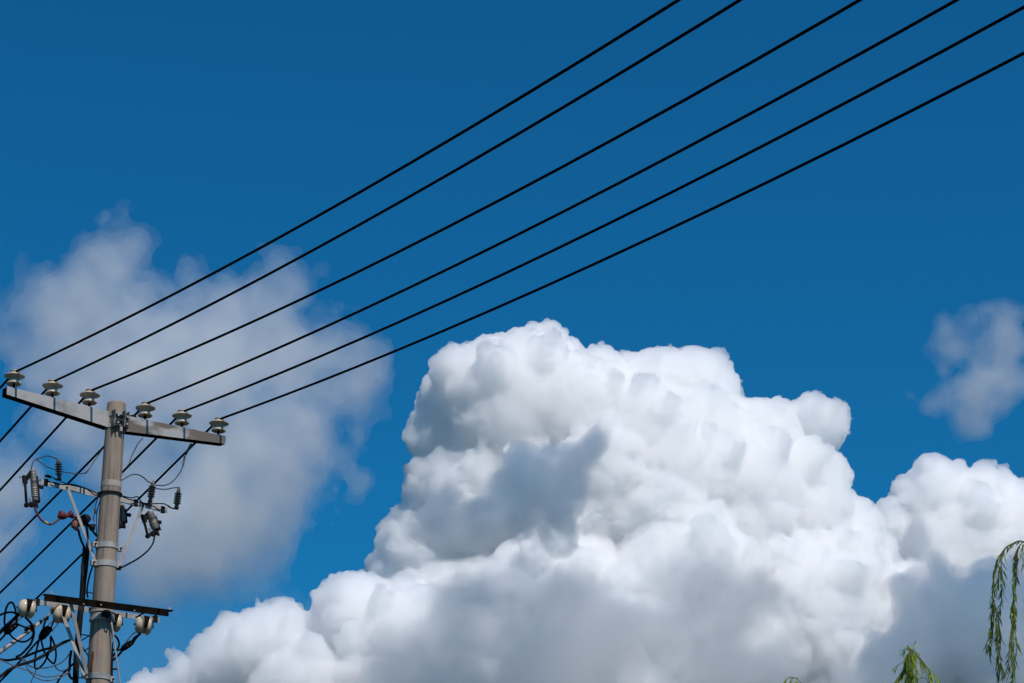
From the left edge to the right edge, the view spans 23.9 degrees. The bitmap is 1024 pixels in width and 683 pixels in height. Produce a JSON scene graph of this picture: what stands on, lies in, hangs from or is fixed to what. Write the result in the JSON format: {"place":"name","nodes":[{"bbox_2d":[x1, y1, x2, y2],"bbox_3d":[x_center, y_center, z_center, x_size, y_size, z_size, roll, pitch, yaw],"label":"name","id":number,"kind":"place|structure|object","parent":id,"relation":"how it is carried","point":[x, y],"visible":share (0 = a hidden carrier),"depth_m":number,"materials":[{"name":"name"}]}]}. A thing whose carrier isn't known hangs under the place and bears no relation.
{"place":"outdoors","nodes":[
{"label":"outdoors","id":0,"kind":"place"},
{"bbox_2d":[0,0,1023,682],"label":"sky","id":1,"kind":"structure","parent":0,"point":[775,434],"materials":[{"name":"blue"}]},
{"bbox_3d":[-3.467,1.690,24.660,0.089,0.040,0.036,0,-20,0],"label":"support strap","id":2,"kind":"object","parent":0,"visible":0},
{"bbox_2d":[173,487,181,509],"bbox_3d":[-3.418,1.600,24.710,0.084,0.242,0.083,0,-20,0],"label":"surge arrester","id":3,"kind":"object","parent":2,"relation":"on","point":[177,496],"visible":1,"depth_m":24.69,"materials":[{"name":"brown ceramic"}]},
{"bbox_2d":[122,495,173,508],"bbox_3d":[-3.680,1.622,24.503,0.633,0.066,0.012,14,-24,-34],"label":"ground lead","id":4,"kind":"object","parent":3,"relation":"attached to","point":[148,503],"visible":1,"depth_m":24.48,"materials":[{"name":"black"}]},
{"label":"ground","id":5,"kind":"structure","parent":0,"visible":0},
{"bbox_2d":[81,400,125,682],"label":"utility pole","id":6,"kind":"object","parent":5,"relation":"on","point":[107,547],"visible":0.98,"depth_m":23.89,"materials":[{"name":"concrete"}]},
{"bbox_2d":[47,481,98,494],"bbox_3d":[-4.361,1.446,24.033,0.577,0.064,0.013,14,-24,-34],"label":"ground lead","id":7,"kind":"object","parent":6,"relation":"attached to","point":[71,484],"visible":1,"depth_m":24.01,"materials":[{"name":"black"}]},
{"bbox_2d":[72,547,92,682],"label":"cable conduit","id":8,"kind":"object","parent":6,"relation":"attached to","point":[80,612],"visible":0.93,"depth_m":23.70,"materials":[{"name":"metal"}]},
{"bbox_2d":[56,663,74,682],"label":"service cable","id":9,"kind":"object","parent":8,"relation":"attached to","point":[65,671],"visible":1,"depth_m":23.41,"materials":[{"name":"black plastic"}]},
{"bbox_2d":[67,650,72,679],"bbox_3d":[-4.283,3.143,23.483,0.065,0.290,0.026,14,-24,-34],"label":"service cable","id":10,"kind":"object","parent":8,"relation":"attached to","point":[69,666],"visible":1,"depth_m":23.47,"materials":[{"name":"black plastic"}]},
{"bbox_2d":[85,547,88,579],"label":"cable","id":11,"kind":"object","parent":8,"relation":"attached to","point":[87,562],"visible":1,"depth_m":23.89,"materials":[{"name":"black plastic"}]},
{"bbox_2d":[86,566,93,597],"bbox_3d":[-4.170,2.370,23.880,0.065,0.340,0.018,14,-24,-34],"label":"cable","id":12,"kind":"object","parent":8,"relation":"attached to","point":[88,582],"visible":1,"depth_m":23.86,"materials":[{"name":"black plastic"}]},
{"bbox_2d":[33,599,158,675],"bbox_3d":[-4.027,2.944,23.681,1.359,0.740,0.299,14,-24,-34],"label":"crossarm","id":13,"kind":"object","parent":6,"relation":"attached to","point":[95,614],"visible":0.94,"depth_m":23.63,"materials":[{"name":"metal"}]},
{"bbox_2d":[16,598,37,618],"bbox_3d":[-4.699,2.585,23.413,0.197,0.194,0.194,0,-20,0],"label":"spool insulator","id":14,"kind":"object","parent":13,"relation":"attached to","point":[26,607],"visible":1,"depth_m":23.34,"materials":[{"name":"beige ceramic"}]},
{"bbox_2d":[0,615,18,632],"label":"service cable","id":15,"kind":"object","parent":14,"relation":"attached to","point":[8,623],"visible":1,"depth_m":23.25,"materials":[{"name":"black plastic"}]},
{"bbox_2d":[0,611,18,615],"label":"service cable","id":16,"kind":"object","parent":14,"relation":"attached to","point":[7,612],"visible":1,"depth_m":23.25,"materials":[{"name":"black plastic"}]},
{"bbox_2d":[3,601,17,627],"bbox_3d":[-4.822,2.632,23.273,0.151,0.267,0.021,14,-24,-34],"label":"looped cable","id":17,"kind":"object","parent":14,"relation":"hanging from","point":[6,607],"visible":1,"depth_m":23.27,"materials":[{"name":"black plastic"}]},
{"bbox_2d":[4,622,18,634],"bbox_3d":[-4.805,2.756,23.220,0.150,0.132,0.079,14,-24,-34],"label":"strain clamp","id":18,"kind":"object","parent":17,"relation":"attached to","point":[11,628],"visible":1,"depth_m":23.20,"materials":[{"name":"black"}]},
{"bbox_2d":[9,624,33,642],"bbox_3d":[-4.724,2.811,23.291,0.260,0.183,0.019,14,-24,-34],"label":"looped cable","id":19,"kind":"object","parent":18,"relation":"hanging from","point":[27,640],"visible":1,"depth_m":23.30,"materials":[{"name":"black plastic"}]},
{"bbox_2d":[15,616,34,657],"bbox_3d":[-4.688,2.856,23.310,0.185,0.418,0.022,14,-24,-34],"label":"looped cable","id":20,"kind":"object","parent":14,"relation":"hanging from","point":[31,642],"visible":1,"depth_m":23.33,"materials":[{"name":"black plastic"}]},
{"bbox_2d":[0,604,58,653],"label":"stay tube","id":21,"kind":"object","parent":13,"relation":"attached to","point":[13,642],"visible":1,"depth_m":23.36,"materials":[{"name":"metal"}]},
{"bbox_2d":[0,639,69,661],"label":"service cable","id":22,"kind":"object","parent":21,"relation":"attached to","point":[29,654],"visible":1,"depth_m":23.24,"materials":[{"name":"black plastic"}]},
{"bbox_2d":[0,640,67,677],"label":"service cable","id":23,"kind":"object","parent":22,"relation":"attached to","point":[5,672],"visible":1,"depth_m":23.25,"materials":[{"name":"black rubber"}]},
{"bbox_2d":[0,659,69,677],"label":"thin wire","id":24,"kind":"object","parent":23,"relation":"hanging from","point":[35,673],"visible":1,"depth_m":23.21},
{"bbox_2d":[21,657,67,680],"bbox_3d":[-4.503,3.171,23.281,0.509,0.198,0.010,14,-24,-34],"label":"thin wire","id":25,"kind":"object","parent":23,"relation":"attached to","point":[41,679],"visible":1,"depth_m":23.24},
{"bbox_2d":[24,651,70,668],"bbox_3d":[-4.488,3.063,23.345,0.496,0.218,0.011,14,-24,-34],"label":"thin wire","id":26,"kind":"object","parent":23,"relation":"attached to","point":[49,666],"visible":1,"depth_m":23.34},
{"bbox_2d":[52,605,71,623],"bbox_3d":[-4.404,2.671,23.653,0.197,0.194,0.193,0,-20,0],"label":"spool insulator","id":27,"kind":"object","parent":13,"relation":"attached to","point":[65,611],"visible":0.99,"depth_m":23.58,"materials":[{"name":"beige ceramic"}]},
{"bbox_2d":[101,611,120,682],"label":"guy rod","id":28,"kind":"object","parent":13,"relation":"attached to","point":[105,614],"visible":1,"depth_m":23.57,"materials":[{"name":"metal"}]},
{"bbox_2d":[113,614,122,631],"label":"spool insulator","id":29,"kind":"object","parent":13,"relation":"attached to","point":[118,623],"visible":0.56,"depth_m":23.93,"materials":[{"name":"beige ceramic"}]},
{"bbox_2d":[134,616,153,634],"bbox_3d":[-3.675,2.832,24.127,0.197,0.194,0.194,0,-20,0],"label":"spool insulator","id":30,"kind":"object","parent":13,"relation":"attached to","point":[144,624],"visible":1,"depth_m":24.06,"materials":[{"name":"beige ceramic"}]},
{"bbox_2d":[39,479,166,563],"bbox_3d":[-4.063,1.854,24.125,1.415,0.790,0.185,14,-24,-34],"label":"crossarm","id":31,"kind":"object","parent":6,"relation":"attached to","point":[69,489],"visible":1,"depth_m":24.11,"materials":[{"name":"metal"}]},
{"bbox_2d":[19,468,43,507],"bbox_3d":[-4.724,1.443,23.739,0.286,0.412,0.072,16,-26,-38],"label":"fuse cutout","id":32,"kind":"object","parent":31,"relation":"attached to","point":[31,475],"visible":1,"depth_m":23.73,"materials":[{"name":"ceramic"}]},
{"bbox_2d":[34,507,59,524],"bbox_3d":[-4.567,1.721,23.738,0.289,0.161,0.021,14,-24,-34],"label":"dropper cable","id":33,"kind":"object","parent":32,"relation":"hanging from","point":[42,520],"visible":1,"depth_m":23.69,"materials":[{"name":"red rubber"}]},
{"bbox_2d":[57,511,67,519],"bbox_3d":[-4.431,1.716,23.846,0.101,0.088,0.085,14,-24,-33],"label":"insulating boot","id":34,"kind":"object","parent":33,"relation":"attached to","point":[62,515],"visible":1,"depth_m":23.81,"materials":[{"name":"red rubber"}]},
{"bbox_2d":[67,510,73,518],"bbox_3d":[-4.365,1.711,23.912,0.077,0.077,0.076,0,-20,0],"label":"insulating boot","id":35,"kind":"object","parent":31,"relation":"attached to","point":[70,514],"visible":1,"depth_m":23.88,"materials":[{"name":"red rubber"}]},
{"bbox_2d":[71,518,79,529],"bbox_3d":[-4.326,1.809,23.974,0.098,0.124,0.096,0,-20,0],"label":"insulating boot","id":36,"kind":"object","parent":31,"relation":"hanging from","point":[75,524],"visible":1,"depth_m":23.94,"materials":[{"name":"red rubber"}]},
{"bbox_3d":[-4.316,1.859,23.965,0.061,0.041,0.053,0,-20,0],"label":"insulating boot","id":37,"kind":"object","parent":36,"relation":"attached to","visible":0},
{"bbox_2d":[78,530,84,546],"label":"dropper cable","id":38,"kind":"object","parent":37,"relation":"hanging from","point":[81,541],"visible":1,"depth_m":23.95,"materials":[{"name":"black plastic"}]},
{"bbox_2d":[80,514,90,525],"bbox_3d":[-4.255,1.783,24.094,0.126,0.127,0.128,0,-20,0],"label":"insulating boot","id":39,"kind":"object","parent":31,"relation":"attached to","point":[85,519],"visible":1,"depth_m":24.05,"materials":[{"name":"rubber"}]},
{"bbox_2d":[85,525,88,546],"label":"dropper cable","id":40,"kind":"object","parent":39,"relation":"hanging from","point":[86,527],"visible":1,"depth_m":24.05,"materials":[{"name":"black plastic"}]},
{"bbox_2d":[87,524,96,536],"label":"dropper cable","id":41,"kind":"object","parent":39,"relation":"hanging from","point":[91,529],"visible":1,"depth_m":24.07,"materials":[{"name":"black plastic"}]},
{"bbox_2d":[96,501,99,537],"bbox_3d":[-4.137,1.774,24.142,0.034,0.385,0.009,14,-24,-34],"label":"hanging wire","id":42,"kind":"object","parent":31,"relation":"hanging from","point":[96,518],"visible":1,"depth_m":24.13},
{"bbox_2d":[119,504,130,528],"bbox_3d":[-3.953,1.772,24.449,0.235,0.274,0.074,14,-24,-34],"label":"fuse cutout","id":43,"kind":"object","parent":31,"relation":"attached to","point":[124,514],"visible":0.66,"depth_m":24.44,"materials":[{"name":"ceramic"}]},
{"bbox_2d":[122,496,159,511],"bbox_3d":[-3.754,1.639,24.433,0.448,0.097,0.012,14,-24,-34],"label":"ground lead","id":44,"kind":"object","parent":31,"relation":"attached to","point":[141,503],"visible":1,"depth_m":24.44,"materials":[{"name":"black"}]},
{"bbox_2d":[140,510,161,538],"bbox_3d":[-3.670,1.853,24.447,0.291,0.302,0.089,14,-24,-34],"label":"fuse cutout","id":45,"kind":"object","parent":31,"relation":"attached to","point":[152,519],"visible":1,"depth_m":24.44,"materials":[{"name":"ceramic"}]},
{"bbox_2d":[116,536,154,569],"bbox_3d":[-3.755,2.107,24.172,0.036,0.464,0.509,-15,-25,35],"label":"cable","id":46,"kind":"object","parent":45,"relation":"attached to","point":[143,554],"visible":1,"depth_m":24.18,"materials":[{"name":"black plastic"}]},
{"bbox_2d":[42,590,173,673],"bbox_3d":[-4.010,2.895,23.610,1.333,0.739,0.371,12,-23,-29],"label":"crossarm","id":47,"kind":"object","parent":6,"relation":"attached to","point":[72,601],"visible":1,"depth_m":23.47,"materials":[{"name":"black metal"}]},
{"bbox_2d":[110,642,112,675],"bbox_3d":[-3.922,6.227,22.591,0.058,6.951,0.026,14,-24,-34],"label":"cable conduit","id":48,"kind":"object","parent":6,"relation":"attached to","point":[111,671],"visible":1,"depth_m":23.70,"materials":[{"name":"grey metal"}]},
{"bbox_2d":[2,386,225,445],"bbox_3d":[-3.968,0.818,24.411,2.470,0.273,0.278,14,-24,-34],"label":"crossarm","id":49,"kind":"object","parent":6,"relation":"attached to","point":[99,419],"visible":1,"depth_m":24.32,"materials":[{"name":"metal"}]},
{"bbox_2d":[4,369,24,387],"bbox_3d":[-4.915,0.377,23.875,0.204,0.197,0.204,0,-20,0],"label":"pin insulator","id":50,"kind":"object","parent":49,"relation":"attached to","point":[13,376],"visible":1,"depth_m":23.84,"materials":[{"name":"beige ceramic"}]},
{"bbox_2d":[0,0,680,388],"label":"power line","id":51,"kind":"object","parent":50,"relation":"attached to","point":[642,22],"visible":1,"depth_m":18.48,"materials":[{"name":"black"}]},
{"bbox_2d":[42,379,62,397],"bbox_3d":[-4.581,0.476,24.103,0.204,0.197,0.204,5,-21,-18],"label":"pin insulator","id":52,"kind":"object","parent":49,"relation":"attached to","point":[52,386],"visible":1,"depth_m":24.06,"materials":[{"name":"ceramic"}]},
{"bbox_2d":[0,0,741,442],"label":"power line","id":53,"kind":"object","parent":52,"relation":"attached to","point":[716,14],"visible":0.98,"depth_m":18.79,"materials":[{"name":"black"}]},
{"bbox_2d":[80,388,99,406],"bbox_3d":[-4.250,0.574,24.328,0.204,0.197,0.204,4,-22,-10],"label":"pin insulator","id":54,"kind":"object","parent":49,"relation":"attached to","point":[88,395],"visible":1,"depth_m":24.29,"materials":[{"name":"ceramic"}]},
{"bbox_2d":[0,0,861,490],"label":"power line","id":55,"kind":"object","parent":54,"relation":"attached to","point":[848,6],"visible":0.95,"depth_m":18.73,"materials":[{"name":"black"}]},
{"bbox_2d":[126,438,142,467],"bbox_3d":[-3.836,1.128,24.581,0.180,0.353,0.010,14,-24,-34],"label":"tap wire","id":56,"kind":"object","parent":49,"relation":"hanging from","point":[133,452],"visible":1,"depth_m":24.56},
{"bbox_2d":[135,401,155,419],"bbox_3d":[-3.743,0.714,24.675,0.204,0.197,0.204,0,-22,-1],"label":"pin insulator","id":57,"kind":"object","parent":49,"relation":"attached to","point":[144,408],"visible":1,"depth_m":24.63,"materials":[{"name":"ceramic"}]},
{"bbox_2d":[0,0,958,552],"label":"power line","id":58,"kind":"object","parent":57,"relation":"attached to","point":[524,230],"visible":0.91,"depth_m":19.07,"materials":[{"name":"black"}]},
{"bbox_2d":[172,409,191,426],"bbox_3d":[-3.401,0.800,24.912,0.204,0.197,0.204,-1,-20,-3],"label":"pin insulator","id":59,"kind":"object","parent":49,"relation":"attached to","point":[181,416],"visible":1,"depth_m":24.87,"materials":[{"name":"ceramic"}]},
{"bbox_2d":[0,5,1023,593],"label":"power line","id":60,"kind":"object","parent":59,"relation":"attached to","point":[564,243],"visible":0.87,"depth_m":19.42,"materials":[{"name":"black"}]},
{"bbox_2d":[209,417,228,434],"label":"pin insulator","id":61,"kind":"object","parent":49,"relation":"attached to","point":[218,424],"visible":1,"depth_m":25.11,"materials":[{"name":"ceramic"}]},
{"bbox_2d":[0,51,1023,633],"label":"power line","id":62,"kind":"object","parent":61,"relation":"attached to","point":[604,259],"visible":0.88,"depth_m":19.74,"materials":[{"name":"black"}]},
{"bbox_2d":[184,443,191,455],"bbox_3d":[-3.344,1.115,24.971,0.085,0.141,0.024,14,-24,-34],"label":"line clamp","id":63,"kind":"object","parent":62,"relation":"attached to","point":[187,450],"visible":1,"depth_m":24.96,"materials":[{"name":"metal"}]},
{"bbox_2d":[784,641,940,682],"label":"willow tree","id":64,"kind":"object","parent":5,"relation":"on","point":[908,666],"visible":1,"depth_m":24.30,"materials":[{"name":"green plant"}]},
{"bbox_2d":[983,540,1023,682],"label":"willow tree","id":65,"kind":"object","parent":5,"relation":"on","point":[1013,609],"visible":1,"depth_m":24.45,"materials":[{"name":"green plant"}]},
{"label":"jumper wire","id":66,"kind":"object","parent":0,"visible":0},
{"bbox_2d":[38,626,51,639],"bbox_3d":[-4.522,2.827,23.424,0.135,0.150,0.091,13,-24,-33],"label":"strain clamp","id":67,"kind":"object","parent":66,"relation":"hanging from","point":[45,632],"visible":1,"depth_m":23.39,"materials":[{"name":"black plastic"}]},
{"bbox_2d":[34,636,56,669],"bbox_3d":[-4.507,3.011,23.375,0.238,0.355,0.019,14,-24,-34],"label":"coiled cable","id":68,"kind":"object","parent":67,"relation":"hanging from","point":[47,656],"visible":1,"depth_m":23.37,"materials":[{"name":"black plastic"}]},
{"bbox_2d":[0,639,39,681],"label":"service cable","id":69,"kind":"object","parent":68,"relation":"attached to","point":[28,651],"visible":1,"depth_m":23.22,"materials":[{"name":"black plastic"}]},
{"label":"service cable","id":70,"kind":"object","parent":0,"visible":0},
{"bbox_2d":[120,640,133,650],"bbox_3d":[-3.801,3.007,23.915,0.145,0.118,0.077,14,-24,-34],"label":"strain clamp","id":71,"kind":"object","parent":70,"relation":"attached to","point":[127,645],"visible":1,"depth_m":23.89,"materials":[{"name":"black plastic"}]},
{"bbox_2d":[113,635,119,656],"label":"service cable","id":72,"kind":"object","parent":71,"relation":"attached to","point":[117,638],"visible":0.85,"depth_m":23.88,"materials":[{"name":"black plastic"}]},
{"bbox_3d":[-4.515,1.363,23.956,0.059,0.034,0.015,0,-20,0],"label":"support strap","id":73,"kind":"object","parent":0,"visible":0},
{"bbox_2d":[55,457,62,480],"bbox_3d":[-4.496,1.262,23.988,0.087,0.240,0.085,0,-20,0],"label":"surge arrester","id":74,"kind":"object","parent":73,"relation":"on","point":[58,468],"visible":1,"depth_m":23.96,"materials":[{"name":"grey ceramic"}]},
{"bbox_2d":[31,455,56,468],"bbox_3d":[-4.627,1.200,23.895,0.269,0.171,0.012,14,-24,-34],"label":"jumper wire","id":75,"kind":"object","parent":74,"relation":"attached to","point":[42,457],"visible":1,"depth_m":23.89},
{"bbox_2d":[37,460,86,473],"bbox_3d":[-4.473,1.256,24.001,0.551,0.084,0.010,14,-24,-34],"label":"jumper wire","id":76,"kind":"object","parent":74,"relation":"attached to","point":[63,471],"visible":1,"depth_m":23.98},
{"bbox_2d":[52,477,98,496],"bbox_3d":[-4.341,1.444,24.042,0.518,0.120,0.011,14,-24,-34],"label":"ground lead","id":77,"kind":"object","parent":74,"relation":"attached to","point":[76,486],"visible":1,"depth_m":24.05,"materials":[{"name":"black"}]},
{"bbox_3d":[-3.681,1.638,24.503,0.040,0.023,0.037,0,-20,0],"label":"support strap","id":78,"kind":"object","parent":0,"visible":0},
{"bbox_2d":[147,480,155,502],"bbox_3d":[-3.658,1.521,24.537,0.086,0.242,0.084,0,-20,0],"label":"surge arrester","id":79,"kind":"object","parent":78,"relation":"on","point":[151,489],"visible":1,"depth_m":24.51,"materials":[{"name":"grey ceramic"}]},
{"bbox_2d":[122,474,150,482],"bbox_3d":[-3.804,1.393,24.482,0.357,0.111,0.012,14,-24,-34],"label":"jumper wire","id":80,"kind":"object","parent":79,"relation":"attached to","point":[138,475],"visible":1,"depth_m":24.50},
{"bbox_2d":[155,466,182,485],"bbox_3d":[-3.501,1.361,24.735,0.335,0.303,0.018,17,-26,-39],"label":"jumper wire","id":81,"kind":"object","parent":79,"relation":"attached to","point":[173,480],"visible":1,"depth_m":24.74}
]}

